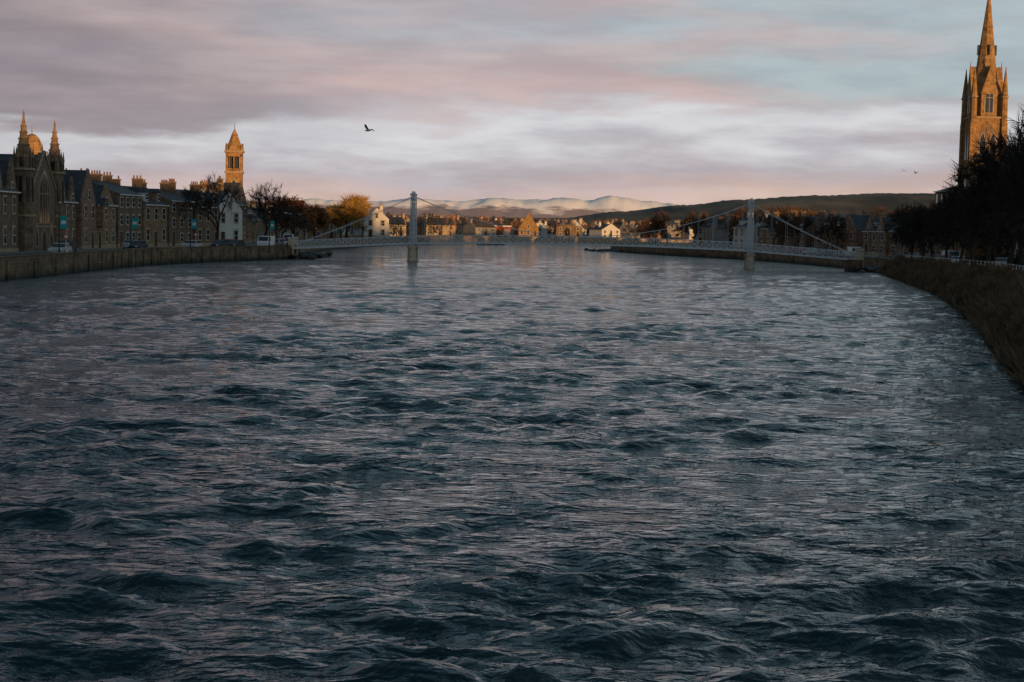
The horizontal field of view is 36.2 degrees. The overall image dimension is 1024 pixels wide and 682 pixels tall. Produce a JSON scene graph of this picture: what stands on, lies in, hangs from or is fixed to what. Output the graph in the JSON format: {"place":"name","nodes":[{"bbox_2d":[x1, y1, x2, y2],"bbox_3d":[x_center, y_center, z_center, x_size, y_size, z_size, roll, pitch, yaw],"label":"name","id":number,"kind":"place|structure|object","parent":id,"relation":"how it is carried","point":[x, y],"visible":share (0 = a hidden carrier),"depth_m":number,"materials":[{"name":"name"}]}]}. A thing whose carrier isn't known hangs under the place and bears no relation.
{"place":"outdoors","nodes":[
{"label":"outdoors","id":0,"kind":"place"},
{"bbox_2d":[0,239,339,255],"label":"road","id":1,"kind":"structure","parent":0,"point":[92,250],"depth_m":200.66,"materials":[{"name":"asphalt"}]},
{"bbox_2d":[48,243,71,252],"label":"parked car","id":2,"kind":"object","parent":1,"relation":"on","point":[55,247],"visible":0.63,"depth_m":194.88,"materials":[{"name":"silver metal"}]},
{"bbox_2d":[126,240,147,248],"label":"parked car","id":3,"kind":"object","parent":1,"relation":"on","point":[138,244],"visible":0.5,"depth_m":229.91,"materials":[{"name":"paint"}]},
{"bbox_2d":[181,240,201,246],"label":"parked car","id":4,"kind":"object","parent":1,"relation":"on","point":[187,243],"visible":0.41,"depth_m":250.80,"materials":[{"name":"silver metal"}]},
{"bbox_2d":[209,240,229,245],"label":"parked car","id":5,"kind":"object","parent":1,"relation":"on","point":[220,243],"visible":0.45,"depth_m":260.88,"materials":[{"name":"paint"}]},
{"bbox_2d":[230,240,245,245],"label":"parked car","id":6,"kind":"object","parent":1,"relation":"on","point":[237,243],"visible":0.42,"depth_m":266.95,"materials":[{"name":"paint"}]},
{"bbox_2d":[257,236,274,245],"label":"white van","id":7,"kind":"object","parent":1,"relation":"on","point":[263,241],"visible":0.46,"depth_m":279.61,"materials":[{"name":"paint"}]},
{"bbox_2d":[0,238,362,254],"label":"pavement","id":8,"kind":"structure","parent":0,"point":[43,251],"depth_m":221.91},
{"bbox_2d":[249,196,678,217],"bbox_3d":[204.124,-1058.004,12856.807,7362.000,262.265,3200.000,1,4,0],"label":"snowy mountains","id":9,"kind":"structure","parent":0,"point":[562,207],"depth_m":11726.69,"materials":[{"name":"snow"}]},
{"bbox_2d":[0,244,1023,681],"bbox_3d":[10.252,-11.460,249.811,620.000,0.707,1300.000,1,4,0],"label":"river water","id":10,"kind":"structure","parent":0,"point":[476,462],"depth_m":41.14,"materials":[{"name":"teal liquid"}]},
{"bbox_2d":[285,251,332,258],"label":"rock revetment","id":11,"kind":"object","parent":10,"relation":"in","point":[308,255],"visible":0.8,"depth_m":283.00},
{"bbox_2d":[584,248,622,251],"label":"shingle bar","id":12,"kind":"object","parent":10,"relation":"in","point":[605,250],"visible":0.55,"depth_m":452.63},
{"bbox_2d":[856,265,879,272],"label":"rock revetment","id":13,"kind":"object","parent":10,"relation":"in","point":[874,269],"visible":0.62,"depth_m":272.66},
{"bbox_2d":[0,0,1023,204],"label":"sky","id":14,"kind":"structure","parent":0,"point":[681,102],"materials":[{"name":"grey"}]},
{"bbox_2d":[180,229,887,256],"bbox_3d":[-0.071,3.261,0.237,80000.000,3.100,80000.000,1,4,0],"label":"ground","id":15,"kind":"structure","parent":0,"point":[512,231],"depth_m":510.92,"materials":[{"name":"brown plant"}]},
{"bbox_2d":[0,157,20,251],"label":"gabled villa","id":16,"kind":"object","parent":15,"relation":"on","point":[9,191],"visible":0.99,"depth_m":204.16,"materials":[{"name":"stone"}]},
{"bbox_2d":[0,109,65,250],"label":"gothic church","id":17,"kind":"structure","parent":15,"relation":"on","point":[39,178],"depth_m":215.37,"materials":[{"name":"stone"}]},
{"bbox_2d":[28,130,46,154],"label":"domed bell turret","id":18,"kind":"object","parent":17,"relation":"on","point":[35,142],"visible":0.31,"depth_m":258.32,"materials":[{"name":"stone"}]},
{"bbox_2d":[64,176,78,244],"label":"gabled villa","id":19,"kind":"object","parent":15,"relation":"on","point":[70,202],"visible":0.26,"depth_m":233.37,"materials":[{"name":"stone"}]},
{"bbox_2d":[64,169,95,248],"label":"stone townhouse","id":20,"kind":"structure","parent":15,"relation":"on","point":[85,213],"depth_m":239.55,"materials":[{"name":"grey stone"}]},
{"bbox_2d":[65,168,118,248],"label":"stone townhouse","id":21,"kind":"structure","parent":15,"relation":"on","point":[105,221],"depth_m":249.40,"materials":[{"name":"stone"}]},
{"bbox_2d":[80,168,143,247],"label":"sandstone tenement","id":22,"kind":"structure","parent":15,"relation":"on","point":[124,198],"depth_m":261.25,"materials":[{"name":"stone"}]},
{"bbox_2d":[112,175,169,246],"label":"stone townhouse","id":23,"kind":"structure","parent":15,"relation":"on","point":[154,220],"depth_m":272.85,"materials":[{"name":"stone"}]},
{"bbox_2d":[142,179,194,246],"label":"sandstone tenement","id":24,"kind":"structure","parent":15,"relation":"on","point":[178,233],"depth_m":282.54,"materials":[{"name":"stone"}]},
{"bbox_2d":[168,179,220,245],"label":"stone townhouse","id":25,"kind":"structure","parent":15,"relation":"on","point":[205,230],"depth_m":293.28,"materials":[{"name":"stone"}]},
{"bbox_2d":[176,170,248,239],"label":"bare tree","id":26,"kind":"object","parent":15,"relation":"on","point":[207,204],"visible":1,"depth_m":282.94,"materials":[{"name":"brown plant"}]},
{"bbox_2d":[199,185,241,239],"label":"pale gabled house","id":27,"kind":"structure","parent":15,"relation":"on","point":[230,228],"depth_m":306.46,"materials":[{"name":"paint"}]},
{"bbox_2d":[200,180,245,240],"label":"stone townhouse","id":28,"kind":"structure","parent":15,"relation":"on","point":[241,205],"depth_m":321.10,"materials":[{"name":"stone"}]},
{"bbox_2d":[200,176,247,243],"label":"gabled villa","id":29,"kind":"object","parent":15,"relation":"on","point":[236,186],"visible":0.24,"depth_m":333.32,"materials":[{"name":"stone"}]},
{"bbox_2d":[224,126,244,184],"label":"church bell tower","id":30,"kind":"structure","parent":15,"relation":"on","point":[234,151],"depth_m":333.70,"materials":[{"name":"stone"}]},
{"bbox_2d":[247,211,251,242],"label":"stone townhouse","id":31,"kind":"structure","parent":15,"relation":"on","point":[249,232],"depth_m":351.33,"materials":[{"name":"stone"}]},
{"bbox_2d":[251,214,259,241],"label":"riverside cottage","id":32,"kind":"structure","parent":15,"relation":"on","point":[254,233],"depth_m":367.44,"materials":[{"name":"stone"}]},
{"bbox_2d":[247,199,271,236],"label":"riverside cottage","id":33,"kind":"structure","parent":15,"relation":"on","point":[261,229],"depth_m":376.26,"materials":[{"name":"stone"}]},
{"bbox_2d":[245,181,302,235],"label":"bare tree","id":34,"kind":"object","parent":15,"relation":"on","point":[262,205],"visible":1,"depth_m":319.45,"materials":[{"name":"brown plant"}]},
{"bbox_2d":[253,193,300,238],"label":"bare tree","id":35,"kind":"object","parent":15,"relation":"on","point":[281,213],"visible":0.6,"depth_m":332.08,"materials":[{"name":"brown plant"}]},
{"bbox_2d":[267,206,309,237],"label":"bare tree","id":36,"kind":"object","parent":15,"relation":"on","point":[294,224],"visible":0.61,"depth_m":348.67,"materials":[{"name":"brown plant"}]},
{"bbox_2d":[266,196,320,236],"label":"beech tree","id":37,"kind":"object","parent":15,"relation":"on","point":[308,213],"visible":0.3,"depth_m":378.49,"materials":[{"name":"brown plant"}]},
{"bbox_2d":[274,210,313,236],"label":"bare tree","id":38,"kind":"object","parent":15,"relation":"on","point":[305,225],"visible":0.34,"depth_m":363.51,"materials":[{"name":"brown plant"}]},
{"bbox_2d":[297,203,332,240],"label":"beech tree","id":39,"kind":"object","parent":15,"relation":"on","point":[322,219],"visible":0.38,"depth_m":392.65,"materials":[{"name":"brown plant"}]},
{"bbox_2d":[307,224,337,238],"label":"stone house","id":40,"kind":"structure","parent":15,"relation":"on","point":[333,234],"depth_m":479.30,"materials":[{"name":"stone"}]},
{"bbox_2d":[323,203,347,239],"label":"golden willow","id":41,"kind":"object","parent":15,"relation":"on","point":[336,222],"visible":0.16,"depth_m":449.56,"materials":[{"name":"brown plant"}]},
{"bbox_2d":[326,191,374,237],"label":"golden willow","id":42,"kind":"object","parent":15,"relation":"on","point":[351,209],"visible":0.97,"depth_m":437.27,"materials":[{"name":"yellow plant"}]},
{"bbox_2d":[335,206,369,237],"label":"white house","id":43,"kind":"structure","parent":15,"relation":"on","point":[358,233],"depth_m":518.90,"materials":[{"name":"paint"}]},
{"bbox_2d":[363,204,388,237],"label":"white house","id":44,"kind":"structure","parent":15,"relation":"on","point":[378,223],"depth_m":510.72,"materials":[{"name":"paint"}]},
{"bbox_2d":[388,212,405,236],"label":"stone house","id":45,"kind":"structure","parent":15,"relation":"on","point":[402,226],"depth_m":609.68,"materials":[{"name":"stone"}]},
{"bbox_2d":[406,214,435,234],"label":"harled house","id":46,"kind":"structure","parent":15,"relation":"on","point":[420,230],"depth_m":655.08,"materials":[{"name":"stone"}]},
{"bbox_2d":[425,213,455,234],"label":"stone house","id":47,"kind":"structure","parent":15,"relation":"on","point":[445,230],"depth_m":638.92,"materials":[{"name":"stone"}]},
{"bbox_2d":[439,215,462,234],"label":"terraced house","id":48,"kind":"structure","parent":15,"relation":"on","point":[459,227],"depth_m":664.90,"materials":[{"name":"stone"}]},
{"bbox_2d":[463,218,495,234],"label":"stone house","id":49,"kind":"structure","parent":15,"relation":"on","point":[472,228],"depth_m":645.92,"materials":[{"name":"brown tile"}]},
{"bbox_2d":[494,225,511,234],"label":"red clad shop","id":50,"kind":"structure","parent":15,"relation":"on","point":[507,231],"depth_m":688.24,"materials":[{"name":"white paint"}]},
{"bbox_2d":[518,213,538,236],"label":"gabled chapel","id":51,"kind":"structure","parent":15,"relation":"on","point":[528,223],"depth_m":698.16,"materials":[{"name":"stone"}]},
{"bbox_2d":[386,212,685,237],"bbox_3d":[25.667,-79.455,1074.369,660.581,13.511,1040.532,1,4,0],"label":"distant trees","id":52,"kind":"object","parent":15,"relation":"on","point":[501,231],"visible":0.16,"depth_m":668.54,"materials":[{"name":"brown plant"}]},
{"bbox_2d":[536,220,553,236],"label":"terraced house","id":53,"kind":"structure","parent":15,"relation":"on","point":[542,227],"depth_m":721.61,"materials":[{"name":"paint"}]},
{"bbox_2d":[554,223,581,235],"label":"harled house","id":54,"kind":"structure","parent":15,"relation":"on","point":[574,229],"depth_m":691.97,"materials":[{"name":"stone"}]},
{"bbox_2d":[589,221,619,237],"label":"terraced house","id":55,"kind":"structure","parent":15,"relation":"on","point":[607,229],"depth_m":691.45,"materials":[{"name":"paint"}]},
{"bbox_2d":[619,222,639,237],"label":"harled house","id":56,"kind":"structure","parent":15,"relation":"on","point":[628,228],"depth_m":718.19,"materials":[{"name":"paint"}]},
{"bbox_2d":[635,219,667,244],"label":"bare tree","id":57,"kind":"object","parent":15,"relation":"on","point":[640,226],"visible":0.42,"depth_m":497.65,"materials":[{"name":"brown plant"}]},
{"bbox_2d":[640,220,667,238],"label":"stone house","id":58,"kind":"structure","parent":15,"relation":"on","point":[658,237],"depth_m":729.63,"materials":[{"name":"brown stone"}]},
{"bbox_2d":[645,210,671,244],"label":"bare tree","id":59,"kind":"object","parent":15,"relation":"on","point":[659,223],"visible":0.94,"depth_m":469.18,"materials":[{"name":"brown plant"}]},
{"bbox_2d":[667,224,680,236],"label":"terraced house","id":60,"kind":"structure","parent":15,"relation":"on","point":[670,230],"depth_m":808.20,"materials":[{"name":"beige stone"}]},
{"bbox_2d":[673,210,709,246],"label":"bare tree","id":61,"kind":"object","parent":15,"relation":"on","point":[698,224],"visible":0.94,"depth_m":450.17,"materials":[{"name":"brown plant"}]},
{"bbox_2d":[694,213,731,245],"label":"stone house","id":62,"kind":"structure","parent":15,"relation":"on","point":[701,231],"depth_m":503.29,"materials":[{"name":"stone"}]},
{"bbox_2d":[716,213,732,246],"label":"slated house","id":63,"kind":"structure","parent":15,"relation":"on","point":[720,232],"depth_m":487.85,"materials":[{"name":"stone"}]},
{"bbox_2d":[708,214,744,245],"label":"slated house","id":64,"kind":"structure","parent":15,"relation":"on","point":[715,224],"depth_m":495.79,"materials":[{"name":"stone"}]},
{"bbox_2d":[715,214,740,248],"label":"bare tree","id":65,"kind":"object","parent":15,"relation":"on","point":[735,222],"visible":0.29,"depth_m":440.59,"materials":[{"name":"brown plant"}]},
{"bbox_2d":[724,207,759,236],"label":"bare tree","id":66,"kind":"object","parent":15,"relation":"on","point":[738,213],"visible":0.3,"depth_m":477.07,"materials":[{"name":"brown plant"}]},
{"bbox_2d":[732,210,769,249],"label":"riverside villa","id":67,"kind":"object","parent":15,"relation":"on","point":[740,228],"visible":0.35,"depth_m":425.67,"materials":[{"name":"stone"}]},
{"bbox_2d":[754,211,793,250],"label":"bare tree","id":68,"kind":"object","parent":15,"relation":"on","point":[772,220],"visible":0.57,"depth_m":400.24,"materials":[{"name":"brown plant"}]},
{"bbox_2d":[758,209,797,250],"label":"riverside villa","id":69,"kind":"object","parent":15,"relation":"on","point":[765,236],"visible":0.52,"depth_m":409.13,"materials":[{"name":"stone"}]},
{"bbox_2d":[762,204,815,217],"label":"bare tree","id":70,"kind":"object","parent":15,"relation":"on","point":[782,210],"visible":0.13,"depth_m":468.35,"materials":[{"name":"brown plant"}]},
{"bbox_2d":[768,215,815,246],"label":"bare tree","id":71,"kind":"object","parent":15,"relation":"on","point":[797,221],"visible":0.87,"depth_m":382.74,"materials":[{"name":"brown plant"}]},
{"bbox_2d":[785,209,825,250],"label":"riverside villa","id":72,"kind":"object","parent":15,"relation":"on","point":[806,241],"visible":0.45,"depth_m":390.53,"materials":[{"name":"stone"}]},
{"bbox_2d":[811,213,846,247],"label":"bare tree","id":73,"kind":"object","parent":15,"relation":"on","point":[828,228],"visible":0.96,"depth_m":367.75,"materials":[{"name":"brown plant"}]},
{"bbox_2d":[814,210,857,252],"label":"riverside villa","id":74,"kind":"object","parent":15,"relation":"on","point":[821,245],"visible":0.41,"depth_m":380.21,"materials":[{"name":"stone"}]},
{"bbox_2d":[837,208,877,253],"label":"riverside villa","id":75,"kind":"object","parent":15,"relation":"on","point":[854,227],"visible":0.52,"depth_m":365.71,"materials":[{"name":"brown stone"}]},
{"bbox_2d":[862,210,894,255],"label":"riverside villa","id":76,"kind":"object","parent":15,"relation":"on","point":[879,244],"visible":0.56,"depth_m":353.59,"materials":[{"name":"stone"}]},
{"bbox_2d":[880,205,928,253],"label":"bare tree","id":77,"kind":"object","parent":15,"relation":"on","point":[895,232],"visible":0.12,"depth_m":313.93,"materials":[{"name":"brown plant"}]},
{"bbox_2d":[888,210,923,256],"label":"riverside villa","id":78,"kind":"object","parent":15,"relation":"on","point":[893,247],"visible":0.16,"depth_m":342.46,"materials":[{"name":"stone"}]},
{"bbox_2d":[893,201,932,257],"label":"bare tree","id":79,"kind":"object","parent":15,"relation":"on","point":[898,217],"visible":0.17,"depth_m":270.56,"materials":[{"name":"brown plant"}]},
{"bbox_2d":[896,201,942,258],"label":"bare tree","id":80,"kind":"object","parent":15,"relation":"on","point":[924,249],"visible":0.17,"depth_m":257.98,"materials":[{"name":"brown plant"}]},
{"bbox_2d":[899,200,948,259],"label":"bare tree","id":81,"kind":"object","parent":15,"relation":"on","point":[918,229],"visible":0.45,"depth_m":242.24,"materials":[{"name":"brown plant"}]},
{"bbox_2d":[933,186,956,254],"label":"sandstone tenement","id":82,"kind":"structure","parent":15,"relation":"on","point":[938,193],"depth_m":302.33,"materials":[{"name":"stone"}]},
{"bbox_2d":[923,205,971,260],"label":"bare tree","id":83,"kind":"object","parent":15,"relation":"on","point":[946,246],"visible":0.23,"depth_m":227.84,"materials":[{"name":"brown plant"}]},
{"bbox_2d":[924,194,994,261],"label":"bare tree","id":84,"kind":"object","parent":15,"relation":"on","point":[950,243],"visible":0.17,"depth_m":214.79,"materials":[{"name":"plant"}]},
{"bbox_2d":[923,183,1002,263],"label":"bare tree","id":85,"kind":"object","parent":15,"relation":"on","point":[968,245],"visible":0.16,"depth_m":200.81,"materials":[{"name":"brown plant"}]},
{"bbox_2d":[937,118,1023,269],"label":"bare tree","id":86,"kind":"object","parent":15,"relation":"on","point":[976,192],"visible":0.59,"depth_m":156.97,"materials":[{"name":"brown plant"}]},
{"bbox_2d":[940,181,1020,263],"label":"bare tree","id":87,"kind":"object","parent":15,"relation":"on","point":[986,243],"visible":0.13,"depth_m":186.59,"materials":[{"name":"brown plant"}]},
{"bbox_2d":[955,0,1008,261],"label":"spire church","id":88,"kind":"structure","parent":15,"relation":"on","point":[985,97],"depth_m":275.61,"materials":[{"name":"stone"}]},
{"bbox_2d":[942,132,1023,266],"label":"bare tree","id":89,"kind":"object","parent":15,"relation":"on","point":[1010,255],"visible":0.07,"depth_m":171.76,"materials":[{"name":"plant"}]},
{"bbox_2d":[967,253,1018,266],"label":"laurel hedge","id":90,"kind":"object","parent":15,"relation":"on","point":[1015,259],"visible":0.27,"depth_m":263.17,"materials":[{"name":"green plant"}]},
{"bbox_2d":[977,102,1023,255],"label":"bare tree","id":91,"kind":"object","parent":15,"relation":"on","point":[1015,169],"visible":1,"depth_m":128.95,"materials":[{"name":"brown plant"}]},
{"bbox_2d":[977,139,1023,251],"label":"bare tree","id":92,"kind":"object","parent":15,"relation":"on","point":[1012,225],"visible":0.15,"depth_m":140.21,"materials":[{"name":"plant"}]},
{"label":"grass embankment","id":93,"kind":"object","parent":15,"relation":"on","visible":0},
{"bbox_2d":[877,254,1023,386],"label":"dry grass","id":94,"kind":"structure","parent":93,"relation":"on","point":[984,300],"depth_m":130.47,"materials":[{"name":"plant"}]},
{"bbox_2d":[385,193,934,222],"bbox_3d":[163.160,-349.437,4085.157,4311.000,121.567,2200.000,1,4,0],"label":"wooded hill","id":95,"kind":"structure","parent":0,"point":[849,203],"depth_m":3720.94,"materials":[{"name":"plant"}]},
{"bbox_2d":[589,212,888,225],"bbox_3d":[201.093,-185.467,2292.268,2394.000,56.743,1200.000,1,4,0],"label":"wooded hill","id":96,"kind":"structure","parent":0,"point":[842,214],"depth_m":2180.17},
{"label":"riverbed","id":97,"kind":"structure","parent":0,"visible":0},
{"bbox_2d":[0,244,301,279],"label":"river wall","id":98,"kind":"structure","parent":97,"relation":"on","point":[21,266],"depth_m":210.95,"materials":[{"name":"stone"}]},
{"bbox_2d":[301,237,430,251],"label":"river wall","id":99,"kind":"structure","parent":97,"relation":"on","point":[395,240],"depth_m":415.39,"materials":[{"name":"stone"}]},
{"bbox_2d":[405,236,691,243],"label":"river wall","id":100,"kind":"structure","parent":97,"relation":"on","point":[537,239],"depth_m":640.56,"materials":[{"name":"stone"}]},
{"bbox_2d":[288,191,864,270],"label":"suspension footbridge","id":101,"kind":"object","parent":97,"relation":"on","point":[850,264],"visible":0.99,"depth_m":280.42,"materials":[{"name":"grey paint"}]},
{"bbox_2d":[610,243,892,267],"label":"river wall","id":102,"kind":"structure","parent":97,"relation":"on","point":[870,262],"depth_m":364.04,"materials":[{"name":"stone"}]},
{"bbox_2d":[659,242,876,256],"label":"riverside railing","id":103,"kind":"object","parent":102,"relation":"on","point":[827,251],"visible":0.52,"depth_m":356.25,"materials":[{"name":"metal"}]},
{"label":"pavement","id":104,"kind":"structure","parent":0,"visible":0},
{"bbox_2d":[905,255,1023,270],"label":"riverside railing","id":105,"kind":"object","parent":104,"relation":"on","point":[969,261],"visible":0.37,"depth_m":191.71,"materials":[{"name":"metal"}]},
{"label":"pavement","id":106,"kind":"structure","parent":0,"visible":0},
{"bbox_2d":[58,202,66,252],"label":"street lamp","id":107,"kind":"object","parent":106,"relation":"on","point":[62,221],"visible":0.87,"depth_m":185.60,"materials":[{"name":"black metal"}]},
{"bbox_2d":[130,206,137,247],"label":"street lamp","id":108,"kind":"object","parent":106,"relation":"on","point":[134,222],"visible":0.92,"depth_m":221.51,"materials":[{"name":"black metal"}]},
{"bbox_2d":[190,208,196,246],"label":"street lamp","id":109,"kind":"object","parent":106,"relation":"on","point":[193,223],"visible":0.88,"depth_m":246.44,"materials":[{"name":"black metal"}]},
{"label":"road","id":110,"kind":"structure","parent":0,"visible":0},
{"bbox_2d":[993,257,1006,265],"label":"parked car","id":111,"kind":"object","parent":110,"relation":"on","point":[1000,259],"visible":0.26,"depth_m":221.00,"materials":[{"name":"silver metal"}]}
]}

